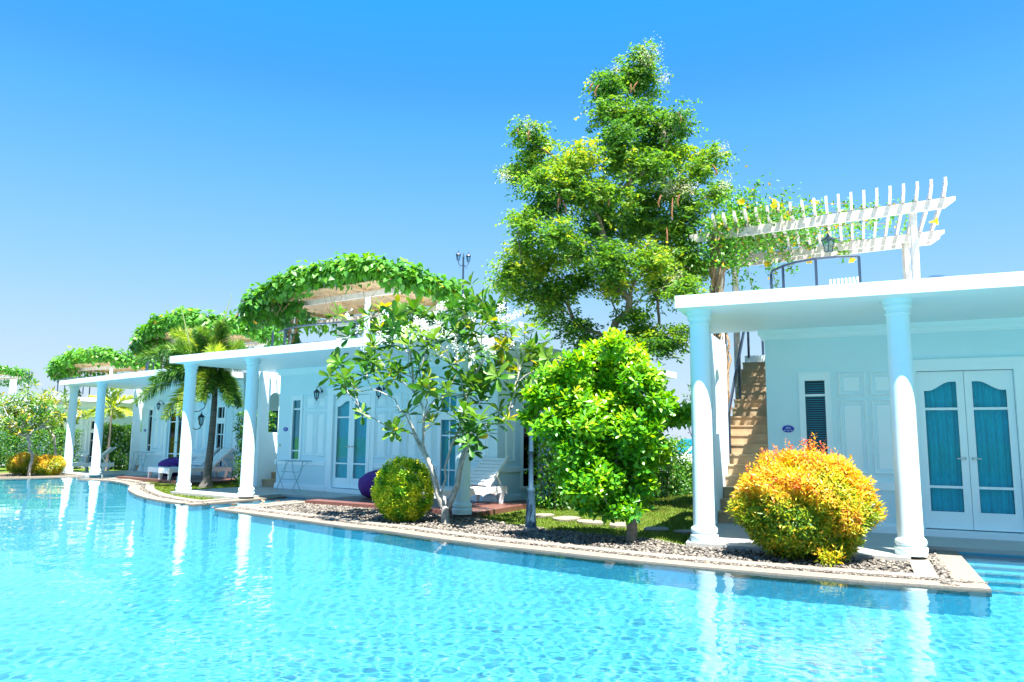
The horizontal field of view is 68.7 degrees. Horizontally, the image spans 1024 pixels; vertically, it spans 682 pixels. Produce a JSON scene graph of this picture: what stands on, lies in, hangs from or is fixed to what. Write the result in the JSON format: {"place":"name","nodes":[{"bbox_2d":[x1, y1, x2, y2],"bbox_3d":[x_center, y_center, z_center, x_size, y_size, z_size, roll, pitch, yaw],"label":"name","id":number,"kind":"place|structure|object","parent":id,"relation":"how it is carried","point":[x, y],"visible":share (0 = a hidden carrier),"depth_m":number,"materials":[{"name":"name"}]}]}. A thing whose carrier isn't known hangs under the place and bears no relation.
{"place":"outdoors","nodes":[
{"label":"outdoors","id":0,"kind":"place"},
{"bbox_2d":[0,473,62,476],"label":"soil ground","id":1,"kind":"structure","parent":0,"point":[9,475],"depth_m":24.88,"materials":[{"name":"brown soil"}]},
{"bbox_2d":[5,452,41,474],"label":"orange bush","id":2,"kind":"object","parent":1,"relation":"on","point":[14,466],"visible":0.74,"depth_m":24.88,"materials":[{"name":"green plant"}]},
{"bbox_2d":[0,380,67,475],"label":"plumeria tree","id":3,"kind":"object","parent":1,"relation":"on","point":[27,430],"visible":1,"depth_m":24.47,"materials":[{"name":"green plant"}]},
{"bbox_2d":[31,454,67,475],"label":"orange bush","id":4,"kind":"object","parent":1,"relation":"on","point":[48,465],"visible":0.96,"depth_m":24.63,"materials":[{"name":"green plant"}]},
{"bbox_2d":[61,470,157,476],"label":"patio floor","id":5,"kind":"structure","parent":0,"point":[114,473],"depth_m":25.40,"materials":[{"name":"white tile"}]},
{"bbox_2d":[133,451,152,472],"bbox_3d":[-13.080,4.289,26.578,0.960,0.720,0.340,-6,-10,40],"label":"drying rack","id":6,"kind":"object","parent":5,"relation":"on","point":[140,459],"visible":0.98,"depth_m":26.52,"materials":[{"name":"metal"}]},
{"bbox_2d":[116,475,236,484],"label":"terrace floor","id":7,"kind":"structure","parent":0,"point":[195,479],"depth_m":22.24,"materials":[{"name":"tile"}]},
{"bbox_2d":[158,457,178,475],"bbox_3d":[-10.870,4.002,23.931,0.891,0.590,0.809,-6,-10,40],"label":"beanbag","id":8,"kind":"object","parent":7,"relation":"on","point":[171,461],"visible":0.49,"depth_m":23.68,"materials":[{"name":"purple fabric"}]},
{"bbox_2d":[148,448,218,477],"bbox_3d":[-10.112,3.744,23.163,0.700,0.921,1.982,-5,-9,37],"label":"sun lounger","id":9,"kind":"object","parent":7,"relation":"on","point":[199,461],"visible":0.36,"depth_m":23.48,"materials":[{"name":"white plastic"}]},
{"bbox_2d":[158,447,233,479],"bbox_3d":[-9.451,3.661,22.476,0.700,0.921,1.982,-6,-10,43],"label":"sun lounger","id":10,"kind":"object","parent":7,"relation":"on","point":[222,453],"visible":0.79,"depth_m":22.63,"materials":[{"name":"white plastic"}]},
{"bbox_2d":[170,486,361,498],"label":"patio floor","id":11,"kind":"structure","parent":0,"point":[259,491],"depth_m":17.17,"materials":[{"name":"white tile"}]},
{"bbox_2d":[276,460,309,490],"bbox_3d":[-5.363,3.291,18.372,0.961,0.720,0.340,-5,-9,34],"label":"drying rack","id":12,"kind":"object","parent":11,"relation":"on","point":[302,461],"visible":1,"depth_m":18.30,"materials":[{"name":"metal"}]},
{"bbox_2d":[305,495,526,515],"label":"terrace floor","id":13,"kind":"structure","parent":0,"point":[483,508],"depth_m":14.51,"materials":[{"name":"tile"}]},
{"bbox_2d":[358,469,387,497],"bbox_3d":[-2.847,3.039,15.979,0.891,0.590,0.809,-5,-9,34],"label":"beanbag","id":14,"kind":"object","parent":13,"relation":"on","point":[365,483],"visible":0.41,"depth_m":15.70,"materials":[{"name":"purple fabric"}]},
{"bbox_2d":[423,455,508,504],"bbox_3d":[-0.918,2.687,14.416,0.700,0.921,1.982,-5,-9,37],"label":"sun lounger","id":15,"kind":"object","parent":13,"relation":"on","point":[481,485],"visible":0.56,"depth_m":14.79,"materials":[{"name":"white plastic"}]},
{"bbox_2d":[0,440,973,546],"bbox_3d":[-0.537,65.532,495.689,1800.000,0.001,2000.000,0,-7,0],"label":"ground","id":16,"kind":"structure","parent":0,"point":[2,470],"depth_m":13.19,"materials":[{"name":"green plant"}]},
{"bbox_2d":[0,392,28,432],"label":"plumeria tree","id":17,"kind":"object","parent":16,"relation":"on","point":[8,426],"visible":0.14,"depth_m":27.65,"materials":[{"name":"green plant"}]},
{"bbox_2d":[1,406,29,453],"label":"villa","id":18,"kind":"object","parent":16,"relation":"on","point":[12,443],"visible":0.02,"depth_m":46.83,"materials":[{"name":"paint"}]},
{"bbox_2d":[0,371,34,397],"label":"arbour","id":19,"kind":"object","parent":18,"relation":"on","point":[12,385],"visible":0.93,"depth_m":51.06,"materials":[{"name":"white paint"}]},
{"bbox_2d":[0,365,36,387],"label":"climbing vine","id":20,"kind":"object","parent":19,"relation":"on","point":[6,370],"visible":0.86,"depth_m":50.28,"materials":[{"name":"green plant"}]},
{"bbox_2d":[0,426,83,468],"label":"hedge","id":21,"kind":"object","parent":16,"relation":"on","point":[7,441],"visible":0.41,"depth_m":30.18,"materials":[{"name":"green plant"}]},
{"bbox_2d":[25,386,89,455],"bbox_3d":[-16.654,3.194,27.431,2.104,3.162,2.012,0,-7,0],"label":"plumeria tree","id":22,"kind":"object","parent":16,"relation":"on","point":[80,413],"visible":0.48,"depth_m":27.34,"materials":[{"name":"green plant"}]},
{"bbox_2d":[0,396,142,461],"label":"villa","id":23,"kind":"object","parent":16,"relation":"on","point":[86,425],"visible":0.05,"depth_m":34.22,"materials":[{"name":"paint"}]},
{"bbox_2d":[57,420,64,455],"bbox_3d":[-21.282,4.816,35.399,0.583,2.195,0.045,-4,-9,31],"label":"door","id":24,"kind":"structure","parent":23,"relation":"in","point":[64,420],"depth_m":35.45,"materials":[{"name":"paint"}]},
{"bbox_2d":[56,377,83,395],"bbox_3d":[-21.257,2.185,35.858,3.072,0.812,0.256,-5,-9,39],"label":"roof railing","id":25,"kind":"object","parent":23,"relation":"on","point":[64,386],"visible":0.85,"depth_m":35.79,"materials":[{"name":"metal"}]},
{"bbox_2d":[88,420,94,461],"bbox_3d":[-18.997,4.589,33.986,0.600,2.000,0.070,-4,-9,31],"label":"window","id":26,"kind":"structure","parent":23,"relation":"in","point":[91,423],"depth_m":34.08,"materials":[{"name":"paint"}]},
{"bbox_2d":[74,361,170,396],"bbox_3d":[-20.435,2.418,38.362,6.050,2.205,3.495,-4,-9,31],"label":"arbour","id":27,"kind":"object","parent":23,"relation":"on","point":[105,367],"visible":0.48,"depth_m":37.70,"materials":[{"name":"white paint"}]},
{"bbox_2d":[42,344,174,396],"bbox_3d":[-20.457,2.040,38.375,7.138,3.291,4.581,-4,-9,31],"label":"climbing vine","id":28,"kind":"object","parent":27,"relation":"attached to","point":[62,367],"visible":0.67,"depth_m":36.81,"materials":[{"name":"green plant"}]},
{"bbox_2d":[56,446,116,470],"bbox_3d":[-15.585,4.300,27.262,1.982,0.921,0.700,2,-8,-13],"label":"sun lounger","id":29,"kind":"object","parent":16,"relation":"on","point":[108,465],"visible":0.49,"depth_m":27.17,"materials":[{"name":"white plastic"}]},
{"bbox_2d":[85,455,89,470],"bbox_3d":[-15.317,4.422,27.016,0.120,0.620,0.120,0,-7,0],"label":"bollard light","id":30,"kind":"object","parent":16,"relation":"on","point":[87,460],"visible":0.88,"depth_m":26.99,"materials":[{"name":"metal"}]},
{"bbox_2d":[82,388,133,470],"bbox_3d":[-15.650,3.338,29.206,2.237,3.379,1.468,0,-7,0],"label":"palm","id":31,"kind":"object","parent":16,"relation":"on","point":[111,400],"visible":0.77,"depth_m":29.23,"materials":[{"name":"green plant"}]},
{"bbox_2d":[91,422,141,469],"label":"hedge","id":32,"kind":"object","parent":16,"relation":"on","point":[123,448],"visible":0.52,"depth_m":29.76,"materials":[{"name":"green plant"}]},
{"bbox_2d":[59,369,278,482],"bbox_3d":[-9.351,3.166,26.982,8.882,3.220,9.920,-6,-10,40],"label":"villa","id":33,"kind":"object","parent":16,"relation":"on","point":[160,439],"visible":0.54,"depth_m":25.11,"materials":[{"name":"paint"}]},
{"bbox_2d":[145,360,153,370],"bbox_3d":[-13.409,1.159,27.628,0.182,0.862,1.359,3,-8,-17],"label":"roof railing","id":34,"kind":"object","parent":33,"relation":"on","point":[147,364],"visible":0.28,"depth_m":27.54,"materials":[{"name":"metal"}]},
{"bbox_2d":[145,406,154,451],"bbox_3d":[-13.004,3.168,26.959,0.450,1.630,0.080,-6,-10,40],"label":"window","id":35,"kind":"structure","parent":33,"relation":"in","point":[151,408],"depth_m":26.99,"materials":[{"name":"paint"}]},
{"bbox_2d":[167,406,177,457],"bbox_3d":[-11.735,3.357,25.865,0.583,2.195,0.083,-6,-10,40],"label":"door","id":36,"kind":"structure","parent":33,"relation":"in","point":[171,445],"depth_m":25.91,"materials":[{"name":"paint"}]},
{"bbox_2d":[175,410,181,456],"bbox_3d":[-11.274,3.314,25.501,0.583,2.195,0.045,-6,-10,40],"label":"door","id":37,"kind":"structure","parent":33,"relation":"in","point":[178,432],"depth_m":25.59,"materials":[{"name":"paint"}]},
{"bbox_2d":[178,402,206,429],"bbox_3d":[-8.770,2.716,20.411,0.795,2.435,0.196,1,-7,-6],"label":"wall lamp","id":38,"kind":"object","parent":33,"relation":"attached to","point":[199,419],"visible":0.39,"depth_m":20.47,"materials":[{"name":"metal"}]},
{"bbox_2d":[155,326,283,371],"bbox_3d":[-12.294,2.544,30.018,6.050,5.425,3.495,-6,-10,40],"label":"arbour","id":39,"kind":"object","parent":33,"relation":"on","point":[255,344],"visible":0.12,"depth_m":30.08,"materials":[{"name":"white paint"}]},
{"bbox_2d":[128,305,287,368],"bbox_3d":[-12.285,0.578,30.221,7.076,3.267,4.610,-6,-10,40],"label":"climbing vine","id":40,"kind":"object","parent":39,"relation":"on","point":[142,339],"visible":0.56,"depth_m":28.67,"materials":[{"name":"green plant"}]},
{"bbox_2d":[214,405,226,465],"bbox_3d":[-9.235,3.042,23.757,0.600,2.000,0.070,-6,-10,40],"label":"window","id":41,"kind":"structure","parent":33,"relation":"in","point":[221,420],"depth_m":23.80,"materials":[{"name":"paint"}]},
{"bbox_2d":[268,408,278,431],"bbox_3d":[-7.501,3.143,23.921,0.220,1.950,0.820,-6,-10,40],"label":"window","id":42,"kind":"structure","parent":33,"relation":"in","point":[276,411],"depth_m":23.99,"materials":[{"name":"paint"}]},
{"bbox_2d":[130,292,246,487],"bbox_3d":[-8.441,1.278,20.264,3.758,5.300,2.743,-6,-10,40],"label":"foxtail palm","id":43,"kind":"object","parent":16,"relation":"on","point":[211,379],"visible":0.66,"depth_m":19.94,"materials":[{"name":"green plant"}]},
{"bbox_2d":[229,410,277,483],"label":"hedge","id":44,"kind":"object","parent":16,"relation":"on","point":[239,428],"visible":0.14,"depth_m":21.34,"materials":[{"name":"green plant"}]},
{"bbox_2d":[170,329,676,514],"bbox_3d":[-1.777,2.222,19.208,8.882,3.220,9.920,-5,-9,34],"label":"villa","id":45,"kind":"object","parent":16,"relation":"on","point":[334,442],"visible":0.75,"depth_m":17.18,"materials":[{"name":"paint"}]},
{"bbox_2d":[288,395,303,459],"bbox_3d":[-5.375,2.185,18.873,0.450,1.630,0.200,-5,-9,34],"label":"window","id":46,"kind":"structure","parent":45,"relation":"in","point":[293,397],"depth_m":18.85,"materials":[{"name":"paint"}]},
{"bbox_2d":[271,321,357,346],"bbox_3d":[-5.056,0.057,18.782,3.156,0.912,0.367,-5,-9,38],"label":"roof railing","id":47,"kind":"object","parent":45,"relation":"on","point":[284,338],"visible":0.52,"depth_m":18.72,"materials":[{"name":"metal"}]},
{"bbox_2d":[313,386,322,400],"bbox_3d":[-4.739,1.286,18.313,0.164,0.378,0.252,-5,-9,34],"label":"wall lamp","id":48,"kind":"object","parent":45,"relation":"attached to","point":[316,391],"visible":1,"depth_m":18.26,"materials":[{"name":"metal"}]},
{"bbox_2d":[332,395,352,487],"bbox_3d":[-4.016,2.390,17.900,0.583,2.195,0.175,-5,-9,34],"label":"door","id":49,"kind":"structure","parent":45,"relation":"in","point":[343,406],"depth_m":17.95,"materials":[{"name":"paint"}]},
{"bbox_2d":[241,278,447,344],"bbox_3d":[-4.608,1.488,21.680,6.050,5.425,3.495,-5,-9,34],"label":"arbour","id":50,"kind":"object","parent":45,"relation":"on","point":[353,300],"visible":0.3,"depth_m":21.51,"materials":[{"name":"white paint"}]},
{"bbox_2d":[233,250,478,344],"bbox_3d":[-4.644,-0.485,21.858,7.177,3.276,4.724,-5,-9,34],"label":"climbing vine","id":51,"kind":"object","parent":50,"relation":"on","point":[257,306],"visible":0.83,"depth_m":20.48,"materials":[{"name":"green plant"}]},
{"bbox_2d":[349,394,367,488],"bbox_3d":[-3.531,2.351,17.566,0.583,2.195,0.175,-5,-9,34],"label":"door","id":52,"kind":"structure","parent":45,"relation":"in","point":[357,459],"depth_m":17.63,"materials":[{"name":"paint"}]},
{"bbox_2d":[375,384,384,398],"bbox_3d":[-3.011,1.147,17.128,0.164,0.378,0.252,-5,-9,34],"label":"wall lamp","id":53,"kind":"object","parent":45,"relation":"attached to","point":[380,389],"visible":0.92,"depth_m":17.07,"materials":[{"name":"metal"}]},
{"bbox_2d":[437,392,456,486],"bbox_3d":[-1.313,2.110,16.053,0.600,2.000,0.177,-5,-9,34],"label":"door","id":54,"kind":"structure","parent":45,"relation":"in","point":[450,467],"depth_m":16.09,"materials":[{"name":"paint"}]},
{"bbox_2d":[456,250,470,319],"bbox_3d":[-1.236,-0.878,18.767,0.423,2.824,0.143,4,-8,-28],"label":"street lamp","id":55,"kind":"object","parent":45,"relation":"on","point":[467,256],"visible":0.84,"depth_m":18.87,"materials":[{"name":"metal"}]},
{"bbox_2d":[505,287,510,336],"bbox_3d":[-0.164,-0.507,19.728,0.422,2.354,0.143,2,-8,-11],"label":"street lamp","id":56,"kind":"object","parent":45,"relation":"on","point":[505,315],"visible":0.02,"depth_m":19.74,"materials":[{"name":"metal"}]},
{"bbox_2d":[521,402,541,489],"bbox_3d":[0.410,2.223,16.311,0.110,1.950,0.820,-5,-9,34],"label":"window","id":57,"kind":"structure","parent":45,"relation":"in","point":[524,437],"depth_m":16.18,"materials":[{"name":"paint"}]},
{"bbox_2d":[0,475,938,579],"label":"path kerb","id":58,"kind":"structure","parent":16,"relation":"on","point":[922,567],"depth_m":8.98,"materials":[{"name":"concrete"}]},
{"bbox_2d":[536,513,553,517],"bbox_3d":[0.530,3.077,13.213,0.381,0.035,0.541,-7,-10,43],"label":"stepping stone","id":59,"kind":"object","parent":16,"relation":"on","point":[539,515],"visible":0.69,"depth_m":13.13,"materials":[{"name":"stone"}]},
{"bbox_2d":[552,516,580,521],"bbox_3d":[0.922,3.016,12.714,0.460,0.035,0.595,-7,-10,44],"label":"stepping stone","id":60,"kind":"object","parent":16,"relation":"on","point":[561,518],"visible":0.86,"depth_m":12.60,"materials":[{"name":"stone"}]},
{"bbox_2d":[577,519,602,524],"bbox_3d":[1.283,2.955,12.221,0.431,0.035,0.601,7,-10,-40],"label":"stepping stone","id":61,"kind":"object","parent":16,"relation":"on","point":[591,522],"visible":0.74,"depth_m":12.16,"materials":[{"name":"stone"}]},
{"bbox_2d":[524,435,692,510],"bbox_3d":[2.415,2.821,16.837,1.154,1.695,6.195,-5,-9,37],"label":"hedge","id":62,"kind":"object","parent":16,"relation":"on","point":[562,501],"visible":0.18,"depth_m":15.02,"materials":[{"name":"green plant"}]},
{"bbox_2d":[481,36,745,363],"bbox_3d":[2.166,-1.415,14.785,5.656,9.395,3.888,0,-7,0],"label":"tall tree","id":63,"kind":"object","parent":16,"relation":"on","point":[649,154],"visible":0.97,"depth_m":14.50,"materials":[{"name":"green plant"}]},
{"bbox_2d":[609,522,626,527],"bbox_3d":[1.757,2.914,11.874,0.423,0.035,0.575,-1,-7,8],"label":"stepping stone","id":64,"kind":"object","parent":16,"relation":"on","point":[616,524],"visible":0.51,"depth_m":11.76,"materials":[{"name":"stone"}]},
{"bbox_2d":[644,526,668,531],"bbox_3d":[2.186,2.847,11.329,0.376,0.035,0.465,-2,-8,18],"label":"stepping stone","id":65,"kind":"object","parent":16,"relation":"on","point":[655,528],"visible":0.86,"depth_m":11.27,"materials":[{"name":"stone"}]},
{"bbox_2d":[660,457,692,494],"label":"hedge","id":66,"kind":"object","parent":16,"relation":"on","point":[688,484],"visible":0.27,"depth_m":18.77,"materials":[{"name":"green plant"}]},
{"bbox_2d":[673,529,691,534],"bbox_3d":[2.572,2.812,11.034,0.409,0.035,0.316,4,-8,-24],"label":"stepping stone","id":67,"kind":"object","parent":16,"relation":"on","point":[683,531],"visible":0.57,"depth_m":10.95,"materials":[{"name":"stone"}]},
{"bbox_2d":[689,177,955,398],"bbox_3d":[5.804,0.444,14.123,4.819,5.565,2.966,-4,-9,33],"label":"pergola","id":68,"kind":"object","parent":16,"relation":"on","point":[914,237],"visible":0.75,"depth_m":13.94,"materials":[{"name":"white wood"}]},
{"bbox_2d":[677,145,937,414],"bbox_3d":[5.649,-0.383,14.443,4.584,6.978,3.562,-3,-8,24],"label":"flowering vine","id":69,"kind":"object","parent":68,"relation":"attached to","point":[731,246],"visible":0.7,"depth_m":14.28,"materials":[{"name":"green plant"}]},
{"bbox_2d":[821,228,834,252],"bbox_3d":[6.013,-1.910,14.254,0.184,0.470,0.184,3,-8,-20],"label":"hanging lantern","id":70,"kind":"object","parent":68,"relation":"hanging from","point":[827,238],"visible":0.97,"depth_m":14.21,"materials":[{"name":"metal"}]},
{"bbox_2d":[675,271,1023,556],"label":"villa","id":71,"kind":"object","parent":16,"relation":"on","point":[907,395],"visible":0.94,"depth_m":10.50,"materials":[{"name":"paint"}]},
{"bbox_2d":[728,332,763,453],"bbox_3d":[4.686,0.701,15.282,0.266,3.114,3.769,-4,-8,28],"label":"stair railing","id":72,"kind":"object","parent":71,"relation":"on","point":[737,369],"visible":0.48,"depth_m":14.97,"materials":[{"name":"metal"}]},
{"bbox_2d":[782,425,793,431],"bbox_3d":[4.205,1.338,11.411,0.170,0.108,0.016,-3,-8,24],"label":"number plaque","id":73,"kind":"object","parent":71,"relation":"attached to","point":[787,428],"visible":1,"depth_m":11.40,"materials":[{"name":"blue metal"}]},
{"bbox_2d":[798,372,833,457],"bbox_3d":[4.601,1.289,11.322,0.450,1.630,0.200,-3,-8,24],"label":"window","id":74,"kind":"structure","parent":71,"relation":"in","point":[818,406],"depth_m":11.34,"materials":[{"name":"paint"}]},
{"bbox_2d":[770,255,861,288],"bbox_3d":[4.679,-0.779,11.896,0.442,0.961,1.614,6,-9,-35],"label":"roof railing","id":75,"kind":"object","parent":71,"relation":"on","point":[815,259],"visible":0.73,"depth_m":11.60,"materials":[{"name":"metal"}]},
{"bbox_2d":[829,277,858,284],"bbox_3d":[5.604,-0.613,12.510,0.480,0.804,0.537,-4,-9,33],"label":"slatted chair","id":76,"kind":"object","parent":71,"relation":"on","point":[830,282],"visible":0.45,"depth_m":12.35,"materials":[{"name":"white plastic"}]},
{"bbox_2d":[927,275,947,277],"bbox_3d":[5.213,-0.723,9.199,0.280,0.165,0.280,0,-7,0],"label":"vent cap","id":77,"kind":"object","parent":71,"relation":"on","point":[932,276],"visible":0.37,"depth_m":9.10,"materials":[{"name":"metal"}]},
{"bbox_2d":[916,371,973,529],"bbox_3d":[6.102,1.528,10.596,0.583,2.195,0.175,-3,-8,24],"label":"door","id":78,"kind":"structure","parent":71,"relation":"in","point":[940,394],"depth_m":10.61,"materials":[{"name":"paint"}]},
{"bbox_2d":[963,370,1023,532],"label":"door","id":79,"kind":"structure","parent":71,"relation":"in","point":[994,465],"depth_m":10.37,"materials":[{"name":"paint"}]},
{"bbox_2d":[0,476,1023,681],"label":"pool water","id":80,"kind":"structure","parent":0,"point":[105,581],"depth_m":5.97,"materials":[{"name":"blue liquid"}]},
{"bbox_2d":[0,0,1023,439],"label":"sky","id":81,"kind":"structure","parent":0,"point":[157,156],"materials":[{"name":"blue"}]},
{"bbox_2d":[87,477,987,585],"bbox_3d":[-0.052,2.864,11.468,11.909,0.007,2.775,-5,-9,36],"label":"gravel ground","id":82,"kind":"structure","parent":0,"point":[901,568],"depth_m":9.78,"materials":[{"name":"grey gravel"}]},
{"bbox_2d":[371,455,434,522],"bbox_3d":[-1.770,2.402,12.184,1.093,1.111,1.054,0,-7,0],"label":"round bush","id":83,"kind":"object","parent":82,"relation":"on","point":[398,503],"visible":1,"depth_m":11.92,"materials":[{"name":"green plant"}]},
{"bbox_2d":[318,271,560,523],"bbox_3d":[-1.129,0.820,12.290,3.969,4.245,2.611,0,-7,0],"label":"plumeria tree","id":84,"kind":"object","parent":82,"relation":"on","point":[478,379],"visible":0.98,"depth_m":11.89,"materials":[{"name":"green plant"}]},
{"bbox_2d":[522,400,539,531],"bbox_3d":[0.285,1.824,11.209,0.290,2.090,0.290,3,-8,-17],"label":"garden lamp","id":85,"kind":"object","parent":82,"relation":"on","point":[530,522],"visible":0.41,"depth_m":11.10,"materials":[{"name":"metal"}]},
{"bbox_2d":[516,326,691,542],"bbox_3d":[1.317,1.231,10.217,2.441,2.952,1.655,3,-8,-20],"label":"green shrub","id":86,"kind":"object","parent":82,"relation":"on","point":[604,426],"visible":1,"depth_m":9.85,"materials":[{"name":"green plant"}]},
{"bbox_2d":[724,433,887,566],"bbox_3d":[3.376,1.848,8.748,1.749,1.576,1.623,0,-7,0],"label":"orange bush","id":87,"kind":"object","parent":82,"relation":"on","point":[794,509],"visible":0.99,"depth_m":8.33,"materials":[{"name":"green plant"}]},
{"bbox_2d":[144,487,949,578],"bbox_3d":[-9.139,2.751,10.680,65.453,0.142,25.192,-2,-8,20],"label":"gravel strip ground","id":88,"kind":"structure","parent":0,"point":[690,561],"depth_m":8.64,"materials":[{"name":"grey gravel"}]},
{"bbox_2d":[660,439,691,472],"bbox_3d":[6.893,4.179,26.692,4.300,1.400,1.650,2,-8,-11],"label":"parked car","id":89,"kind":"object","parent":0,"point":[689,448],"visible":0.03,"depth_m":25.98,"materials":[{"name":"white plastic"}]},
{"bbox_2d":[680,384,691,436],"bbox_3d":[4.152,2.171,16.373,0.954,2.697,0.966,0,-7,0],"label":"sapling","id":90,"kind":"object","parent":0,"point":[689,400],"visible":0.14,"depth_m":16.37,"materials":[{"name":"green plant"}]},
{"bbox_2d":[686,522,1023,561],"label":"patio floor","id":91,"kind":"structure","parent":0,"point":[875,545],"depth_m":9.49,"materials":[{"name":"white tile"}]},
{"label":"pool floor","id":92,"kind":"structure","parent":0,"visible":0},
{"bbox_2d":[124,475,1023,556],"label":"pool wall","id":93,"kind":"structure","parent":92,"relation":"on","point":[959,552],"depth_m":9.17,"materials":[{"name":"tile"}]},
{"bbox_2d":[0,475,990,590],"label":"pool coping","id":94,"kind":"object","parent":93,"relation":"on","point":[958,565],"visible":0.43,"depth_m":8.65,"materials":[{"name":"beige stone"}]}
]}

